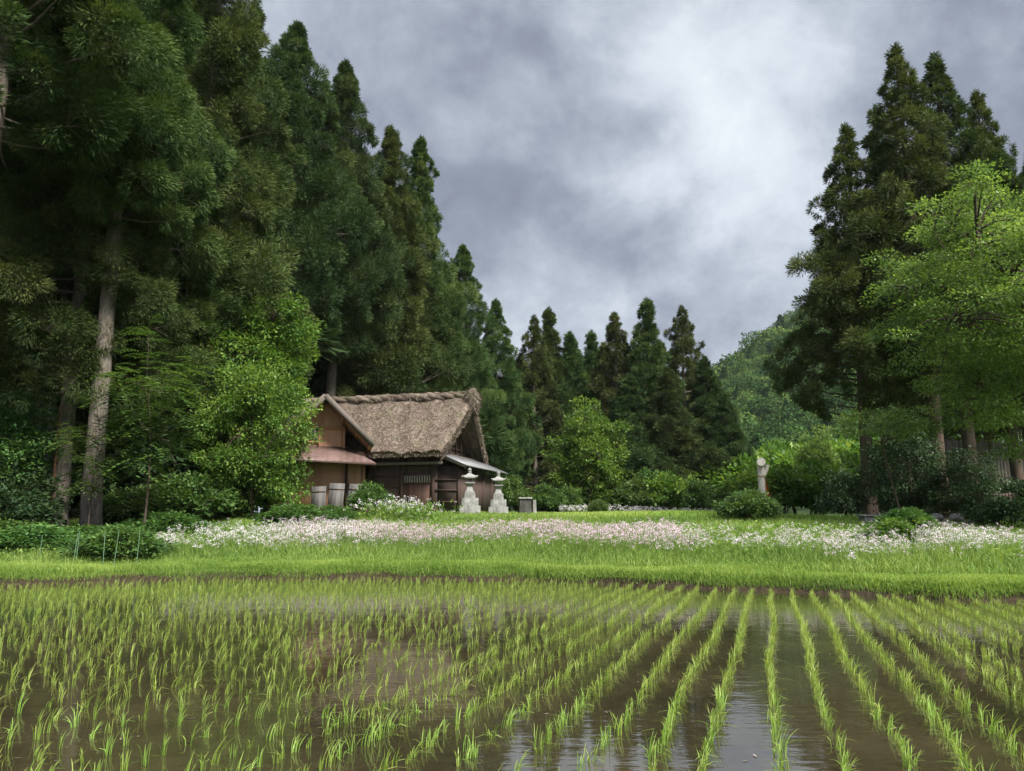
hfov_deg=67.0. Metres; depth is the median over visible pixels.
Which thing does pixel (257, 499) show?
undergrowth shrub
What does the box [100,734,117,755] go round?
rice seedling
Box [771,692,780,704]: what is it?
rice seedling
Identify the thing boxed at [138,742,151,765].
rice seedling
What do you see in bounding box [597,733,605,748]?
rice seedling
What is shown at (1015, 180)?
cedar tree
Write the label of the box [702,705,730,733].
rice seedling
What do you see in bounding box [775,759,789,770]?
rice seedling
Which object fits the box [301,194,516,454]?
cedar tree
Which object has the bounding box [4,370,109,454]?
cedar tree
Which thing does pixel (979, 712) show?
rice seedling
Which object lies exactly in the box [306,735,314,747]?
rice seedling
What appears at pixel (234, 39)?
cedar tree
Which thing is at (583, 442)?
broadleaf tree
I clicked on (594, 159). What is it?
sky
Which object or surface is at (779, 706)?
rice seedling
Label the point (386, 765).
rice seedling
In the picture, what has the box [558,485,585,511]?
undergrowth shrub
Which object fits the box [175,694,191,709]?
rice seedling
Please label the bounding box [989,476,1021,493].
undergrowth shrub
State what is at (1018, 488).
undergrowth shrub
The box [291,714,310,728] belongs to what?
rice seedling
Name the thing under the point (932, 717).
rice seedling
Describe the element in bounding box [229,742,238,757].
rice seedling
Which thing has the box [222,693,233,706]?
rice seedling
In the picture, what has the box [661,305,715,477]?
cedar tree
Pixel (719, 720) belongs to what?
rice seedling
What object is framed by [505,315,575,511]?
cedar tree
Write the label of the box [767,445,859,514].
thicket shrub
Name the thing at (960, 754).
rice seedling
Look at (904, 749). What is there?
rice seedling
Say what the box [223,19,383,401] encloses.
cedar tree
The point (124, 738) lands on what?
rice seedling
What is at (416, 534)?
pink flowers
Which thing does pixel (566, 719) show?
rice seedling
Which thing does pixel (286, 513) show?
leafy shrub
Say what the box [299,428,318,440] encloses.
window
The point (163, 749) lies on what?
rice seedling
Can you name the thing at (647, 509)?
white flowers
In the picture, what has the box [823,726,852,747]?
rice seedling
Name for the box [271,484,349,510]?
door
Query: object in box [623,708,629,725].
rice seedling
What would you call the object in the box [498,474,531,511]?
undergrowth shrub
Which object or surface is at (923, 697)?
rice seedling
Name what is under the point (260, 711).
rice seedling
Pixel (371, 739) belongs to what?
rice seedling
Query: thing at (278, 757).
rice seedling
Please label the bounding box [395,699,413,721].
rice seedling
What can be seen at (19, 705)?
rice seedling
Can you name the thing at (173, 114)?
cedar tree
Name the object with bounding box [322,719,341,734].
rice seedling
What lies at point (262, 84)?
cedar tree
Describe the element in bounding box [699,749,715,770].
rice seedling
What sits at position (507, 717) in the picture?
rice seedling
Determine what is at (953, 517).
rock
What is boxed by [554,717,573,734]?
rice seedling
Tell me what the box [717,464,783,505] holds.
thicket shrub
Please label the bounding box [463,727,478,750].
rice seedling
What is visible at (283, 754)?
rice seedling
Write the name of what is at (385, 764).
rice seedling
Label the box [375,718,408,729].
rice seedling
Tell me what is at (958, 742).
rice seedling
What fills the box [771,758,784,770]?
rice seedling
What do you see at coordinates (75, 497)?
undergrowth shrub
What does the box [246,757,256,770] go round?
rice seedling
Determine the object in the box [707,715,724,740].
rice seedling
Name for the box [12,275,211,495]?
cedar tree
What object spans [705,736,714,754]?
rice seedling
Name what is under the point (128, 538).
leafy shrub
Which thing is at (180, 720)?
rice seedling
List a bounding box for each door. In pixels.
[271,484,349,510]
[403,484,429,507]
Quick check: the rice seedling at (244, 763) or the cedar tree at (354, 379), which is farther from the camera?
the cedar tree at (354, 379)
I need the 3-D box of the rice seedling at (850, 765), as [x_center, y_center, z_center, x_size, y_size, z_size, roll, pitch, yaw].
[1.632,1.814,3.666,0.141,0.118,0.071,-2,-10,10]
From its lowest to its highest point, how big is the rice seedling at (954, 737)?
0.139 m
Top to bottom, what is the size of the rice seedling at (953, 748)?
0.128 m
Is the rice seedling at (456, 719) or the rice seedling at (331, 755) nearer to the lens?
the rice seedling at (331, 755)
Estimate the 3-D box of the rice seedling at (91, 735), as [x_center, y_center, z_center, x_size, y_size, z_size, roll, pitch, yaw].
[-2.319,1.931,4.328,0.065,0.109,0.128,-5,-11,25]
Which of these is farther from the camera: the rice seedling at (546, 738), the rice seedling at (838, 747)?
the rice seedling at (546, 738)
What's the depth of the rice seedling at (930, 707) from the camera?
4.78 m
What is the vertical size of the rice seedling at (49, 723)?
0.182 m
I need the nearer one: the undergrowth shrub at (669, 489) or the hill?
the undergrowth shrub at (669, 489)
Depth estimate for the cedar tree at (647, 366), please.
64.61 m
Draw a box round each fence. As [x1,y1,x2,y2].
[899,437,1023,512]
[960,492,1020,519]
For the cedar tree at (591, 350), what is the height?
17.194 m
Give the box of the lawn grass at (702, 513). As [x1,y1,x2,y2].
[159,509,1008,532]
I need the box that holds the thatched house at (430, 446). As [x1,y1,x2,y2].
[260,387,507,513]
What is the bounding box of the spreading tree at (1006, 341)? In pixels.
[854,156,1023,464]
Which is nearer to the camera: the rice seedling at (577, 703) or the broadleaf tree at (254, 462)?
the rice seedling at (577, 703)
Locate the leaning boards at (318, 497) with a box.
[311,486,325,508]
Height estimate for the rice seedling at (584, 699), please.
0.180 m
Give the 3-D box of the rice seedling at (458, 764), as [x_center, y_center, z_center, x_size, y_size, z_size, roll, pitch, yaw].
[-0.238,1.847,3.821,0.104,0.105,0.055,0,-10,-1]
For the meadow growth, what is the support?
on the ground at (610, 580)
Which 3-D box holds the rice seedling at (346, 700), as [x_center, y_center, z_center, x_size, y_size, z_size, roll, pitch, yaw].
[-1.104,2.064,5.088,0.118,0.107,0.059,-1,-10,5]
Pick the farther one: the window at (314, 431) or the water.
the window at (314, 431)
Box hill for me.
[511,313,1023,517]
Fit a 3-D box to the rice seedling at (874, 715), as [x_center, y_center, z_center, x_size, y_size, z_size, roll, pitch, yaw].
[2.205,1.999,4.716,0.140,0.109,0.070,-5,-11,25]
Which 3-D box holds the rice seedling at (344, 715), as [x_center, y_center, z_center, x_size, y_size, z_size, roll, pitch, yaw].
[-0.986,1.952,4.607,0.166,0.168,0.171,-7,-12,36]
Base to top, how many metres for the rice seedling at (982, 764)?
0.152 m
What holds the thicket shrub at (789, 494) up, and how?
on the ground at (610, 580)
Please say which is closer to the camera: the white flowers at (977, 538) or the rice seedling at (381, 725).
the rice seedling at (381, 725)
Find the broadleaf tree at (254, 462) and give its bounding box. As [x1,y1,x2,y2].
[185,355,324,519]
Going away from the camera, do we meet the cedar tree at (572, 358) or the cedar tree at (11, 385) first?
the cedar tree at (11, 385)
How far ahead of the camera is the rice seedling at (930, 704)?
4.91 m
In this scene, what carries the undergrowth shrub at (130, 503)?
on the ground at (610, 580)
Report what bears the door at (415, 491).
in the thatched house at (430, 446)
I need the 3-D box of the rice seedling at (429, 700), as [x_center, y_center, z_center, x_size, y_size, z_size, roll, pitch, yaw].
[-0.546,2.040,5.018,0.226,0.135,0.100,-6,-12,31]
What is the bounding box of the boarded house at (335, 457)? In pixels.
[267,394,375,512]
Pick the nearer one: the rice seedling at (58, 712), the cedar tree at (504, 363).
the rice seedling at (58, 712)
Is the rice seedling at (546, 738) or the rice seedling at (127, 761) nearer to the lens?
the rice seedling at (127, 761)
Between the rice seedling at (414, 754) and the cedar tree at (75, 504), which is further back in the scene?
the cedar tree at (75, 504)
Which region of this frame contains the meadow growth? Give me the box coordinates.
[0,512,1023,575]
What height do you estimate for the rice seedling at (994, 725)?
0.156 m
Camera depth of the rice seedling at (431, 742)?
4.13 m
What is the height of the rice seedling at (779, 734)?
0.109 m
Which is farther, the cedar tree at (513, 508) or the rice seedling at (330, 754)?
the cedar tree at (513, 508)
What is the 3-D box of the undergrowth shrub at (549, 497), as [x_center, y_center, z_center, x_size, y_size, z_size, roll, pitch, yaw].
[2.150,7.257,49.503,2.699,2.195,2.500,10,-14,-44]
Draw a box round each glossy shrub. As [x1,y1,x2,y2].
[854,414,949,515]
[922,445,1009,519]
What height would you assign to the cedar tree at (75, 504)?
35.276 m
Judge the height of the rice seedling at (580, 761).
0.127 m
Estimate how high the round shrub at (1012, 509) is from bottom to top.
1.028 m
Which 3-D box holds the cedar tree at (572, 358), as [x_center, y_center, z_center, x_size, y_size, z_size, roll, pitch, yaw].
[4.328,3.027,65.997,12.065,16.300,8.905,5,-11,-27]
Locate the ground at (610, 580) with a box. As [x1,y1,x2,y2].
[0,513,1023,601]
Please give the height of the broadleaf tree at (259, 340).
9.687 m
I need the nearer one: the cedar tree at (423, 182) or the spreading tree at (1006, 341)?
the spreading tree at (1006, 341)
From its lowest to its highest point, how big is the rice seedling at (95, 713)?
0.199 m
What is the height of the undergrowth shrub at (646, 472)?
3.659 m
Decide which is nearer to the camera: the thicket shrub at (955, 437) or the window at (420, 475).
the window at (420, 475)
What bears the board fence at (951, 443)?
on the ground at (610, 580)
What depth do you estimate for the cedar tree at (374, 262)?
45.07 m
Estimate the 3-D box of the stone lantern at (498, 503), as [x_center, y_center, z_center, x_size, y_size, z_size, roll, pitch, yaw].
[-0.575,4.552,32.702,0.823,1.858,0.823,0,-10,-1]
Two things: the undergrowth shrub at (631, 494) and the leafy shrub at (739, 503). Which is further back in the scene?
the undergrowth shrub at (631, 494)
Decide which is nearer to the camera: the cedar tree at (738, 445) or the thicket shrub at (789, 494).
the thicket shrub at (789, 494)
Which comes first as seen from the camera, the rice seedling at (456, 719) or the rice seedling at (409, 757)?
the rice seedling at (409, 757)
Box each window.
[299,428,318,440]
[403,474,429,483]
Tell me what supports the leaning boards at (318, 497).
on the ground at (610, 580)
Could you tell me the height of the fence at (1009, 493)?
1.254 m
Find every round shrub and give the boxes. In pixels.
[814,468,872,516]
[956,495,1023,525]
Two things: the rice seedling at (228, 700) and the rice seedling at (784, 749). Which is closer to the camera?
the rice seedling at (784, 749)
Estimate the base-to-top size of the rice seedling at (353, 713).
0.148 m
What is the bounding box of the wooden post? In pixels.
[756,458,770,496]
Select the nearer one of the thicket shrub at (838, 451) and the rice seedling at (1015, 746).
the rice seedling at (1015, 746)
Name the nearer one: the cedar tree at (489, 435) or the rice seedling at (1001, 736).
the rice seedling at (1001, 736)
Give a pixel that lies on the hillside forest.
(759, 433)
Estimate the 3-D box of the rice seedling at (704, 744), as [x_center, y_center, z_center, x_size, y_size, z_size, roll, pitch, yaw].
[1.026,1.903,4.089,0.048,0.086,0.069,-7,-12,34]
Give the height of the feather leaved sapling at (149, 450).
6.862 m
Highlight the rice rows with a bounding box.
[0,574,1023,770]
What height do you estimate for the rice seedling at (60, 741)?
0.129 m
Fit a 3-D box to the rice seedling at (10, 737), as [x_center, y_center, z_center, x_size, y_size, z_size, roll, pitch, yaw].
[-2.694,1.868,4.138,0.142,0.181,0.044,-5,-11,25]
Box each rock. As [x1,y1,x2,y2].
[930,513,943,520]
[949,513,963,521]
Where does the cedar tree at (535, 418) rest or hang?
on the ground at (610, 580)
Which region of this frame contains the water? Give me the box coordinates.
[0,578,1023,770]
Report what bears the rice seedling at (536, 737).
on the water
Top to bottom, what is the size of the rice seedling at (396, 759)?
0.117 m
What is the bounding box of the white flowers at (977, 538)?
[621,519,1023,569]
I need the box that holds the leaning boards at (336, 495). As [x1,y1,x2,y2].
[327,483,344,508]
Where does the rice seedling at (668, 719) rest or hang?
on the water
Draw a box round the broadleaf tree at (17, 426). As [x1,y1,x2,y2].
[0,382,83,497]
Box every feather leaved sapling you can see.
[43,393,143,528]
[77,313,217,532]
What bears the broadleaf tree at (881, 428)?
on the ground at (610, 580)
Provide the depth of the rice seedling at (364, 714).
4.70 m
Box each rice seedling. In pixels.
[3,684,29,713]
[5,719,18,747]
[30,757,45,770]
[31,722,50,739]
[37,742,52,760]
[41,708,56,732]
[51,707,68,720]
[57,731,65,748]
[63,705,82,727]
[73,747,83,763]
[83,693,103,719]
[89,723,99,738]
[89,759,107,770]
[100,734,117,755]
[111,697,121,714]
[119,748,136,770]
[123,729,131,745]
[131,701,151,720]
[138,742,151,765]
[160,732,170,755]
[166,704,186,725]
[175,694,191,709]
[181,723,205,745]
[184,749,204,770]
[200,753,216,770]
[201,697,218,721]
[204,723,210,737]
[205,737,231,764]
[220,716,233,733]
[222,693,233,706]
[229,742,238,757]
[231,701,244,725]
[234,751,258,770]
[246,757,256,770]
[255,699,267,718]
[257,746,264,766]
[266,723,275,740]
[270,741,284,758]
[272,749,282,763]
[274,719,285,734]
[280,692,295,707]
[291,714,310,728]
[291,733,305,752]
[296,685,312,702]
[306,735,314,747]
[318,711,335,734]
[318,755,322,770]
[321,736,346,767]
[322,702,337,718]
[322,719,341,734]
[327,746,340,761]
[328,708,350,728]
[330,739,350,758]
[338,700,359,721]
[341,693,350,704]
[342,707,351,723]
[343,733,360,750]
[355,714,380,740]
[359,704,370,718]
[361,718,380,746]
[363,714,383,739]
[366,701,378,714]
[371,696,388,711]
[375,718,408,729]
[379,749,405,770]
[381,707,398,732]
[381,751,390,770]
[392,748,409,766]
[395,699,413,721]
[405,751,412,763]
[409,742,430,757]
[410,699,420,714]
[411,727,435,749]
[423,691,438,708]
[427,728,435,741]
[427,733,437,747]
[431,720,448,737]
[442,717,449,733]
[452,702,460,723]
[454,748,468,766]
[463,696,479,719]
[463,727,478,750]
[466,745,475,758]
[472,741,482,757]
[473,698,481,711]
[486,684,495,702]
[501,709,517,728]
[506,704,518,723]
[515,750,532,770]
[521,696,530,710]
[524,736,544,753]
[527,724,553,751]
[543,720,553,743]
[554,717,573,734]
[560,708,576,725]
[574,697,581,711]
[576,689,589,703]
[577,752,588,770]
[583,744,602,762]
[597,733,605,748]
[600,724,623,747]
[606,719,611,737]
[607,712,619,732]
[614,713,623,736]
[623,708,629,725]
[626,699,634,719]
[640,731,666,758]
[641,718,670,737]
[643,743,663,765]
[653,732,669,751]
[654,710,675,746]
[660,709,673,733]
[669,692,680,706]
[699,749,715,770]
[700,749,710,764]
[701,737,707,749]
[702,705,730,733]
[703,725,718,744]
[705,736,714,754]
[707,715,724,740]
[709,692,727,709]
[709,706,732,726]
[713,685,721,702]
[716,693,732,707]
[766,736,799,759]
[770,726,780,740]
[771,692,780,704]
[771,711,780,733]
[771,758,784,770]
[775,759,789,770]
[776,723,788,739]
[776,723,795,751]
[777,692,783,711]
[818,694,837,714]
[819,712,835,729]
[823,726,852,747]
[827,736,846,755]
[832,750,853,770]
[835,732,844,749]
[845,757,857,770]
[860,692,877,706]
[871,707,882,719]
[887,716,901,735]
[895,724,904,740]
[900,735,905,749]
[900,743,911,759]
[902,739,914,752]
[902,746,915,770]
[902,749,910,765]
[913,750,921,764]
[916,696,933,711]
[918,708,943,725]
[919,693,932,704]
[922,696,938,710]
[927,696,939,716]
[929,700,947,723]
[930,702,942,728]
[931,719,953,738]
[935,720,956,739]
[940,733,961,750]
[945,735,958,752]
[945,735,965,759]
[946,757,977,770]
[949,726,964,746]
[950,688,975,712]
[952,689,974,707]
[953,745,972,762]
[969,701,981,719]
[978,756,997,770]
[982,707,1003,729]
[986,712,999,733]
[998,720,1003,738]
[999,719,1011,741]
[1006,719,1023,745]
[1007,729,1018,756]
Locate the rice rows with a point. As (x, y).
(807, 641)
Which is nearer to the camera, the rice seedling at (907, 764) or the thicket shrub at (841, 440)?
the rice seedling at (907, 764)
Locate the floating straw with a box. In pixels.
[17,596,1018,766]
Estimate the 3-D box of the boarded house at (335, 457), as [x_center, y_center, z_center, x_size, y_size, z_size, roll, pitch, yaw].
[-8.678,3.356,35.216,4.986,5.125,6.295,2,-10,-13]
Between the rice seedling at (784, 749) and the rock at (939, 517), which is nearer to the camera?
the rice seedling at (784, 749)
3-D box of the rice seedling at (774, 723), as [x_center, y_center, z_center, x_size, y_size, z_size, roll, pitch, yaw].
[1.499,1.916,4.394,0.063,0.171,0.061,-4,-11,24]
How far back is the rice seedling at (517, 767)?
3.70 m
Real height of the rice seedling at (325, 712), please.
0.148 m
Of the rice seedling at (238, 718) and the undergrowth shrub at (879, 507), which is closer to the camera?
the rice seedling at (238, 718)
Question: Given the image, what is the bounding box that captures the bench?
[855,515,879,523]
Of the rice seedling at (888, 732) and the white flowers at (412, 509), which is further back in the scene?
the white flowers at (412, 509)
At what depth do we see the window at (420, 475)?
34.25 m
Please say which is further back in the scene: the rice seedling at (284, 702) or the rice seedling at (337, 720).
the rice seedling at (284, 702)
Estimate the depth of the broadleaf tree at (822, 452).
49.63 m
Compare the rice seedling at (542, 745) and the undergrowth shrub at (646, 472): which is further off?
the undergrowth shrub at (646, 472)
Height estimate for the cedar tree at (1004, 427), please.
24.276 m
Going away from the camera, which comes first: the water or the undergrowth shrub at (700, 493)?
the water
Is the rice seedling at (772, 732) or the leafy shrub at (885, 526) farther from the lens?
the leafy shrub at (885, 526)
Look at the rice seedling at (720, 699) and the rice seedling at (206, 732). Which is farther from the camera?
the rice seedling at (720, 699)
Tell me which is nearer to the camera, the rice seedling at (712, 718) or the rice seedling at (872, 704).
the rice seedling at (712, 718)
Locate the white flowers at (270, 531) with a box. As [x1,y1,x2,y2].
[154,515,396,555]
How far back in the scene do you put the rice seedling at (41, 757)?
3.90 m
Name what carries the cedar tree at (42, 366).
on the ground at (610, 580)
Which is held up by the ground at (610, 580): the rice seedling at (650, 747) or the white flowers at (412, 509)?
the white flowers at (412, 509)
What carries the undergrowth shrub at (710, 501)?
on the ground at (610, 580)
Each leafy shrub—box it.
[0,522,87,552]
[48,522,183,559]
[60,523,118,535]
[246,502,348,524]
[310,504,358,518]
[346,479,395,513]
[584,499,609,511]
[711,487,783,517]
[838,517,948,548]
[873,506,937,528]
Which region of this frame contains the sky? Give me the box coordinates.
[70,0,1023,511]
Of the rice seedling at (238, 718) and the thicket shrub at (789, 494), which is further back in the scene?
the thicket shrub at (789, 494)
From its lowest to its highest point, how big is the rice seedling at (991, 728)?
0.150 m
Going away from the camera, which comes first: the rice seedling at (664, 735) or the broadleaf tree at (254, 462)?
the rice seedling at (664, 735)
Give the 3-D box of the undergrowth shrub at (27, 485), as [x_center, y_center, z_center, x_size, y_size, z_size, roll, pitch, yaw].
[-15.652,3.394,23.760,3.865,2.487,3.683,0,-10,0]
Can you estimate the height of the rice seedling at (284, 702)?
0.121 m
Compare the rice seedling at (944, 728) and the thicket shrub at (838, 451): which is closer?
the rice seedling at (944, 728)
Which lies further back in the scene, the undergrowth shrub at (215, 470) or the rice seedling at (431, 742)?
the undergrowth shrub at (215, 470)
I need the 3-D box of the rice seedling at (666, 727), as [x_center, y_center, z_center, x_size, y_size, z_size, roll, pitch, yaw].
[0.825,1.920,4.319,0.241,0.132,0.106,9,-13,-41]
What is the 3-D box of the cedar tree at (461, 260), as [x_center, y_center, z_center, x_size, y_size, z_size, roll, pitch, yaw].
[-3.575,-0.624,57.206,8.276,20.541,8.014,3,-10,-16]
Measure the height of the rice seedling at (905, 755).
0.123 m
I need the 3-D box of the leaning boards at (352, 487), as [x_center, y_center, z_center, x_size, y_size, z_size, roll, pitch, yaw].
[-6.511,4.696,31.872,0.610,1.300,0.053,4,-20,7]
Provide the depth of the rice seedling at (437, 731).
4.32 m
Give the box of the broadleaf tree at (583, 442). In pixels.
[539,395,633,511]
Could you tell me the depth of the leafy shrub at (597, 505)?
34.41 m
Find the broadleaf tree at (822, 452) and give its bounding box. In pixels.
[787,422,846,514]
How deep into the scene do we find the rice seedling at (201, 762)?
3.74 m
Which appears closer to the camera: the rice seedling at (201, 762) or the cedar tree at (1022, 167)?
the rice seedling at (201, 762)
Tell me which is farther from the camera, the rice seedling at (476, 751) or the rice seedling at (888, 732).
the rice seedling at (888, 732)
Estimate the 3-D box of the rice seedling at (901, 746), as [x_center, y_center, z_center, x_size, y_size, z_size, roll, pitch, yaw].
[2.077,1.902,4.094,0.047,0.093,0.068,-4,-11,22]
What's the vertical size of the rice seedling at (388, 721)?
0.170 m
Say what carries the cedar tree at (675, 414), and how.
on the ground at (610, 580)
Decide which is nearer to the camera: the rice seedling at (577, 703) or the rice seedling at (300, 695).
the rice seedling at (577, 703)
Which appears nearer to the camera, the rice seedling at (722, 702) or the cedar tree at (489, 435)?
the rice seedling at (722, 702)
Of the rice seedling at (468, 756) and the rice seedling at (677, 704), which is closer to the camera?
the rice seedling at (468, 756)
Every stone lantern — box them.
[458,468,480,513]
[489,471,507,513]
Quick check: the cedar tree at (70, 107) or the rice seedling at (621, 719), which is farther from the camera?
the cedar tree at (70, 107)
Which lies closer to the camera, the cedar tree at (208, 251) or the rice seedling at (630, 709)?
the rice seedling at (630, 709)
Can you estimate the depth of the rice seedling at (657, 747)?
4.05 m
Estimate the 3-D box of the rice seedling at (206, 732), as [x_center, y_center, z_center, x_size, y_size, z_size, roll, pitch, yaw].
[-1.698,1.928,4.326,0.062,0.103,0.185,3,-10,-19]
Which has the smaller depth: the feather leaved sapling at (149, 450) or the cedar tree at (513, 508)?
the feather leaved sapling at (149, 450)
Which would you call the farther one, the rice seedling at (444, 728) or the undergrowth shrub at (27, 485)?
the undergrowth shrub at (27, 485)
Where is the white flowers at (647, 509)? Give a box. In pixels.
[558,504,713,511]
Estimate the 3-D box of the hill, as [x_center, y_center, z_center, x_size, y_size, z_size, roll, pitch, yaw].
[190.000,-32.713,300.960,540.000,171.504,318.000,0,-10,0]
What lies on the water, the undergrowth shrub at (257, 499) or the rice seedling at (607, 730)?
the rice seedling at (607, 730)
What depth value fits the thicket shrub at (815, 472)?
45.15 m
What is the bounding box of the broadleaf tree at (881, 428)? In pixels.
[829,404,962,507]
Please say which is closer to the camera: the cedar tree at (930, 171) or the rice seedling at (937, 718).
the rice seedling at (937, 718)
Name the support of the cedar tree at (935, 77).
on the ground at (610, 580)
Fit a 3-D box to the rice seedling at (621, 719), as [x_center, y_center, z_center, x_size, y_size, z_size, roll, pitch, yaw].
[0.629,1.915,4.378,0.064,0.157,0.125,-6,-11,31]
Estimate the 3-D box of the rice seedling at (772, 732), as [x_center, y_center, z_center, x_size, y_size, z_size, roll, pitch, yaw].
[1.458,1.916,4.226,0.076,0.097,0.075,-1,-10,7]
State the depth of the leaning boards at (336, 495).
31.90 m
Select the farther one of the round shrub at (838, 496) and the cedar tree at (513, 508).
the cedar tree at (513, 508)
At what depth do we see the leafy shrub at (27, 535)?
17.77 m
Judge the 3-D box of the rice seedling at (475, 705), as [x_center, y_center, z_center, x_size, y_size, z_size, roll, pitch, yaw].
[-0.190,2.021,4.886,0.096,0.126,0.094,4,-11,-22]
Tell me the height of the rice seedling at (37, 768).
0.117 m
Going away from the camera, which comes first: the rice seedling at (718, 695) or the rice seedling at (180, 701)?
the rice seedling at (180, 701)
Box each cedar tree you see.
[0,0,185,199]
[0,0,238,530]
[0,1,229,499]
[0,50,199,527]
[0,282,40,439]
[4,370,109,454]
[6,48,66,469]
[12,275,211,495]
[22,145,277,469]
[61,1,238,513]
[69,2,356,512]
[121,0,320,433]
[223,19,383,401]
[224,45,380,512]
[263,361,360,501]
[277,58,413,396]
[301,123,475,397]
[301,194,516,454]
[343,134,490,395]
[440,243,517,477]
[441,271,541,487]
[472,298,542,486]
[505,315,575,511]
[507,359,542,511]
[513,305,587,511]
[524,330,604,511]
[550,328,613,512]
[577,310,651,511]
[577,373,685,510]
[596,297,754,509]
[614,366,734,511]
[655,341,686,401]
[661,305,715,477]
[675,355,750,509]
[696,392,756,509]
[761,122,957,516]
[823,42,1023,518]
[862,102,923,496]
[887,391,1021,468]
[898,51,1023,490]
[947,88,1023,480]
[948,139,1023,453]
[973,193,1021,439]
[1019,158,1023,192]
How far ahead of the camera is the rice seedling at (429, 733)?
4.23 m
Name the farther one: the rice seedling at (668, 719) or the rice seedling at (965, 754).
the rice seedling at (668, 719)
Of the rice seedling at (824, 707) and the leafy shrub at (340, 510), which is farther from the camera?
the leafy shrub at (340, 510)
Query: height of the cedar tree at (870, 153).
21.275 m
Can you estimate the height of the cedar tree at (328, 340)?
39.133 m
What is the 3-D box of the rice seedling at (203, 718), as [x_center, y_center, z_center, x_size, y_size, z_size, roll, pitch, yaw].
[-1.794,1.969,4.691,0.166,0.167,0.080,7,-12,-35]
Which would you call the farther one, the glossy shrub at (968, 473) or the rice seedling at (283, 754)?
the glossy shrub at (968, 473)
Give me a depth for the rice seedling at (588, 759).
3.87 m
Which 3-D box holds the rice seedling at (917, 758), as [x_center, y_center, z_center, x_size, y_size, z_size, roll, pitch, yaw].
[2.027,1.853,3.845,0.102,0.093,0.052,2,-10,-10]
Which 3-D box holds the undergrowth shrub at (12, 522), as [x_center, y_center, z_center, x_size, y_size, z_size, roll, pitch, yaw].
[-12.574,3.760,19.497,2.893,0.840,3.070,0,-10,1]
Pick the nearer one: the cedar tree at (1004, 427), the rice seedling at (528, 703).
the rice seedling at (528, 703)
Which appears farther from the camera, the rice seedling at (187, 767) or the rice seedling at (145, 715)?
the rice seedling at (145, 715)
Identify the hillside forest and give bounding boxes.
[710,290,913,508]
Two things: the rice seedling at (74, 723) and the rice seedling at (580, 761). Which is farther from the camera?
the rice seedling at (74, 723)
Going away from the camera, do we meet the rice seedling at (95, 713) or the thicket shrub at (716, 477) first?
the rice seedling at (95, 713)
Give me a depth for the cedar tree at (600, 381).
65.60 m
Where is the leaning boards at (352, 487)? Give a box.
[345,483,361,512]
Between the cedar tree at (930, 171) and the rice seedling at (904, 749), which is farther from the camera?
the cedar tree at (930, 171)
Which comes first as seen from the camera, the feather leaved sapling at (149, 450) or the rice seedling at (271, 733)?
the rice seedling at (271, 733)
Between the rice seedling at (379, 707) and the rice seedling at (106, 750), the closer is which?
the rice seedling at (106, 750)
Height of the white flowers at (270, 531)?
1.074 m
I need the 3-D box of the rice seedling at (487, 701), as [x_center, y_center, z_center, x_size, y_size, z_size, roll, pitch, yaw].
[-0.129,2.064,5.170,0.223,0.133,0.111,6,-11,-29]
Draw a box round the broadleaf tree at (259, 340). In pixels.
[182,290,326,512]
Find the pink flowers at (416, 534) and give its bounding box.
[251,516,716,559]
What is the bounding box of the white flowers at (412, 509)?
[343,493,463,522]
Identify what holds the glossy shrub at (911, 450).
on the ground at (610, 580)
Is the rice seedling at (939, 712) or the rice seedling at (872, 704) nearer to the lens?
the rice seedling at (939, 712)
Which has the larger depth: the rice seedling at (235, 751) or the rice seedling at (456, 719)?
the rice seedling at (456, 719)
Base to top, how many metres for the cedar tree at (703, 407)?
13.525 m
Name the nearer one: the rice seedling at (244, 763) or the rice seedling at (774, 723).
the rice seedling at (244, 763)
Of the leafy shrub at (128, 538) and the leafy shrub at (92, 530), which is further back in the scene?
the leafy shrub at (92, 530)
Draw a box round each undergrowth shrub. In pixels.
[0,457,74,519]
[0,483,78,527]
[0,518,68,536]
[25,422,206,500]
[43,407,269,500]
[73,483,196,521]
[110,510,218,535]
[134,470,243,520]
[140,433,294,512]
[196,483,270,515]
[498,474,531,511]
[531,482,568,511]
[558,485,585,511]
[609,475,658,509]
[633,466,675,511]
[642,469,699,509]
[674,477,716,510]
[704,485,731,511]
[855,468,917,513]
[894,486,957,511]
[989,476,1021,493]
[999,479,1023,502]
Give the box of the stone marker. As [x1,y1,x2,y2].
[517,497,536,512]
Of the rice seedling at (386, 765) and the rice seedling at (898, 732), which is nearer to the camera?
the rice seedling at (386, 765)
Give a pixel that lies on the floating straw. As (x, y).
(547, 713)
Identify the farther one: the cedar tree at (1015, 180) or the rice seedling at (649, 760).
the cedar tree at (1015, 180)
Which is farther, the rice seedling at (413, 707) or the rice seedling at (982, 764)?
the rice seedling at (413, 707)
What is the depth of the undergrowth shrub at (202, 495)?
26.17 m
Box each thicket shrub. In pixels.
[695,452,782,505]
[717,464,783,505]
[721,443,813,472]
[736,460,827,515]
[753,436,798,513]
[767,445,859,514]
[768,441,857,513]
[775,457,860,514]
[792,437,859,514]
[795,449,893,514]
[822,434,898,512]
[823,433,859,515]
[856,428,996,475]
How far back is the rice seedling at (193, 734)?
4.16 m
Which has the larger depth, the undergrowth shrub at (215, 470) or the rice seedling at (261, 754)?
the undergrowth shrub at (215, 470)
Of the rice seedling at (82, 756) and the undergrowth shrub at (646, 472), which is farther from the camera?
the undergrowth shrub at (646, 472)

